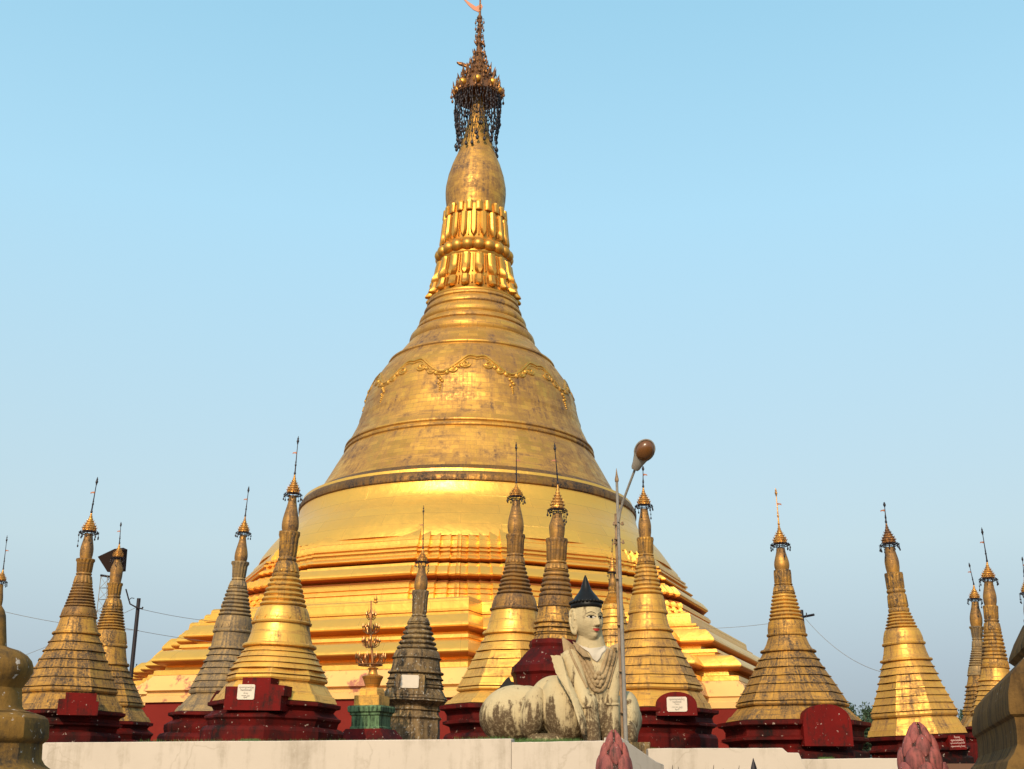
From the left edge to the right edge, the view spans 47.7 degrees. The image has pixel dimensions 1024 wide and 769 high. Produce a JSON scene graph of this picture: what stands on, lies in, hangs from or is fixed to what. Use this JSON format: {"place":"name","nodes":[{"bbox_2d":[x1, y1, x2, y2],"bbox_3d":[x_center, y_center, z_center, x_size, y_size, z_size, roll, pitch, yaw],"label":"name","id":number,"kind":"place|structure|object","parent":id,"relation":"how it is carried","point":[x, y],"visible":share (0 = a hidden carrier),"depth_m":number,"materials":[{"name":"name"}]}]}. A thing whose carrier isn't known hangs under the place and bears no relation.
{"place":"outdoors","nodes":[
{"label":"outdoors","id":0,"kind":"place"},
{"bbox_2d":[96,548,126,622],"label":"floodlight mast","id":1,"kind":"object","parent":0,"point":[104,558],"visible":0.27,"depth_m":72.00,"materials":[{"name":"black metal"}]},
{"bbox_2d":[125,628,209,641],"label":"cable","id":2,"kind":"object","parent":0,"point":[170,636],"visible":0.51,"depth_m":83.93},
{"bbox_2d":[42,738,514,768],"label":"parapet wall","id":3,"kind":"structure","parent":0,"point":[420,754],"depth_m":30.00,"materials":[{"name":"beige paint"}]},
{"bbox_2d":[342,595,402,739],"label":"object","id":4,"kind":"object","parent":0,"point":[371,711],"visible":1,"depth_m":42.14,"materials":[{"name":"gold paint"}]},
{"bbox_2d":[0,0,1023,718],"label":"sky","id":5,"kind":"structure","parent":0,"point":[768,245],"materials":[{"name":"blue"}]},
{"bbox_2d":[672,758,756,768],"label":"iron railing","id":6,"kind":"object","parent":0,"point":[753,765],"visible":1,"depth_m":16.61,"materials":[{"name":"black"}]},
{"label":"ground","id":7,"kind":"structure","parent":0,"visible":0},
{"bbox_2d":[0,600,49,768],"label":"masonry finial","id":8,"kind":"object","parent":7,"relation":"on","point":[24,735],"visible":1,"depth_m":14.28,"materials":[{"name":"gold metal"}]},
{"bbox_2d":[512,741,628,768],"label":"parapet wall","id":9,"kind":"structure","parent":7,"relation":"on","point":[560,755],"depth_m":28.27,"materials":[{"name":"beige paint"}]},
{"bbox_2d":[596,730,632,768],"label":"lotus finial","id":10,"kind":"object","parent":7,"relation":"on","point":[614,753],"visible":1,"depth_m":16.07,"materials":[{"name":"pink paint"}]},
{"bbox_2d":[604,738,663,768],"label":"stair cheek","id":11,"kind":"object","parent":7,"relation":"on","point":[640,759],"visible":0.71,"depth_m":28.02,"materials":[{"name":"beige paint"}]},
{"bbox_2d":[646,748,805,768],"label":"parapet wall","id":12,"kind":"structure","parent":7,"relation":"on","point":[724,758],"depth_m":29.88,"materials":[{"name":"beige paint"}]},
{"bbox_2d":[802,758,897,768],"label":"parapet wall","id":13,"kind":"structure","parent":7,"relation":"on","point":[868,763],"depth_m":30.98,"materials":[{"name":"beige paint"}]},
{"bbox_2d":[897,722,948,768],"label":"lotus finial","id":14,"kind":"object","parent":7,"relation":"on","point":[919,749],"visible":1,"depth_m":15.08,"materials":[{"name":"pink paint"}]},
{"bbox_2d":[947,764,973,768],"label":"platform","id":15,"kind":"structure","parent":7,"relation":"on","point":[959,766],"depth_m":31.53,"materials":[{"name":"beige concrete"}]},
{"bbox_2d":[0,537,8,602],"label":"stupa","id":16,"kind":"object","parent":15,"relation":"on","point":[2,576],"visible":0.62,"depth_m":45.91,"materials":[{"name":"gold paint"}]},
{"bbox_2d":[22,477,125,741],"bbox_3d":[-14.674,7.909,39.527,3.975,9.800,3.668,-8,-20,21],"label":"stupa","id":17,"kind":"object","parent":15,"relation":"on","point":[69,690],"visible":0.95,"depth_m":38.04,"materials":[{"name":"gold paint"}]},
{"bbox_2d":[97,523,153,741],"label":"stupa","id":18,"kind":"object","parent":15,"relation":"on","point":[135,723],"visible":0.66,"depth_m":48.46,"materials":[{"name":"gold paint"}]},
{"bbox_2d":[125,589,142,677],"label":"utility pole","id":19,"kind":"object","parent":15,"relation":"on","point":[134,641],"visible":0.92,"depth_m":76.71,"materials":[{"name":"black metal"}]},
{"bbox_2d":[143,609,215,621],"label":"cable","id":20,"kind":"object","parent":19,"relation":"attached to","point":[177,616],"visible":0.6,"depth_m":82.48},
{"bbox_2d":[157,487,251,741],"bbox_3d":[-11.046,9.353,45.427,4.524,11.013,4.542,-7,-20,18],"label":"stupa","id":21,"kind":"object","parent":15,"relation":"on","point":[232,629],"visible":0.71,"depth_m":44.32,"materials":[{"name":"grey paint"}]},
{"bbox_2d":[199,436,342,740],"bbox_3d":[-7.556,6.859,37.824,4.143,10.779,4.142,-6,-20,17],"label":"stupa","id":22,"kind":"object","parent":15,"relation":"on","point":[275,688],"visible":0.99,"depth_m":35.94,"materials":[{"name":"gold paint"}]},
{"bbox_2d":[384,505,446,739],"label":"stupa","id":23,"kind":"object","parent":15,"relation":"on","point":[415,693],"visible":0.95,"depth_m":45.90,"materials":[{"name":"grey stone"}]},
{"bbox_2d":[133,0,759,747],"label":"golden pagoda","id":24,"kind":"object","parent":15,"relation":"on","point":[467,390],"visible":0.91,"depth_m":116.13,"materials":[{"name":"gold metal"}]},
{"bbox_2d":[439,442,537,738],"bbox_3d":[0.029,7.895,42.754,4.904,11.990,4.948,11,-22,-30],"label":"stupa","id":25,"kind":"object","parent":15,"relation":"on","point":[503,648],"visible":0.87,"depth_m":41.35,"materials":[{"name":"gold paint"}]},
{"bbox_2d":[511,443,582,740],"bbox_3d":[1.500,7.329,39.785,3.348,11.065,3.331,2,-19,1],"label":"stupa","id":26,"kind":"object","parent":15,"relation":"on","point":[533,665],"visible":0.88,"depth_m":39.13,"materials":[{"name":"gold paint"}]},
{"bbox_2d":[479,575,649,753],"bbox_3d":[1.484,8.392,34.050,4.877,5.302,4.139,0,-19,0],"label":"guardian statue","id":27,"kind":"object","parent":15,"relation":"on","point":[577,696],"visible":0.88,"depth_m":32.82,"materials":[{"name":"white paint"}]},
{"bbox_2d":[601,539,627,646],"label":"stupa","id":28,"kind":"object","parent":15,"relation":"on","point":[609,629],"visible":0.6,"depth_m":60.91,"materials":[{"name":"gold paint"}]},
{"bbox_2d":[613,439,654,740],"bbox_3d":[3.233,5.640,30.444,0.504,8.444,1.672,14,-24,-36],"label":"lamp post","id":29,"kind":"object","parent":15,"relation":"on","point":[644,450],"visible":1,"depth_m":31.11,"materials":[{"name":"grey metal"}]},
{"bbox_2d":[619,466,718,747],"bbox_3d":[5.032,8.326,42.594,4.488,11.012,4.392,-10,-21,27],"label":"stupa","id":30,"kind":"object","parent":15,"relation":"on","point":[663,684],"visible":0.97,"depth_m":40.73,"materials":[{"name":"gold paint"}]},
{"bbox_2d":[717,488,870,758],"bbox_3d":[9.345,8.119,39.508,4.630,9.396,4.615,-11,-22,30],"label":"stupa","id":31,"kind":"object","parent":15,"relation":"on","point":[792,698],"visible":0.98,"depth_m":37.53,"materials":[{"name":"gold paint"}]},
{"bbox_2d":[800,610,814,623],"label":"utility pole","id":32,"kind":"object","parent":15,"relation":"on","point":[803,616],"visible":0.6,"depth_m":84.06,"materials":[{"name":"black metal"}]},
{"bbox_2d":[694,624,762,628],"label":"cable","id":33,"kind":"object","parent":32,"relation":"attached to","point":[726,627],"visible":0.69,"depth_m":88.51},
{"bbox_2d":[809,623,880,671],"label":"cable","id":34,"kind":"object","parent":32,"relation":"attached to","point":[838,650],"visible":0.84,"depth_m":77.54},
{"bbox_2d":[846,701,872,755],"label":"tree","id":35,"kind":"object","parent":15,"relation":"on","point":[864,718],"visible":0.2,"depth_m":144.73,"materials":[{"name":"green plant"}]},
{"bbox_2d":[868,502,974,763],"bbox_3d":[14.102,8.810,41.382,3.432,9.419,3.426,-6,-20,18],"label":"stupa","id":36,"kind":"object","parent":15,"relation":"on","point":[910,690],"visible":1,"depth_m":39.89,"materials":[{"name":"gold paint"}]},
{"bbox_2d":[958,709,962,721],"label":"tree","id":37,"kind":"object","parent":15,"relation":"on","point":[961,714],"visible":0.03,"depth_m":145.97,"materials":[{"name":"green plant"}]},
{"bbox_2d":[961,563,982,725],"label":"stupa","id":38,"kind":"object","parent":15,"relation":"on","point":[974,665],"visible":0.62,"depth_m":54.65,"materials":[{"name":"gold paint"}]},
{"bbox_2d":[964,528,1009,762],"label":"stupa","id":39,"kind":"object","parent":15,"relation":"on","point":[995,667],"visible":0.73,"depth_m":52.58,"materials":[{"name":"gold paint"}]},
{"bbox_2d":[1019,557,1023,611],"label":"stupa","id":40,"kind":"object","parent":15,"relation":"on","point":[1022,591],"visible":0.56,"depth_m":53.84,"materials":[{"name":"gold paint"}]},
{"bbox_2d":[971,625,1023,768],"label":"dark stupa","id":41,"kind":"object","parent":7,"relation":"on","point":[998,725],"visible":1,"depth_m":14.83,"materials":[{"name":"gold metal"}]}
]}

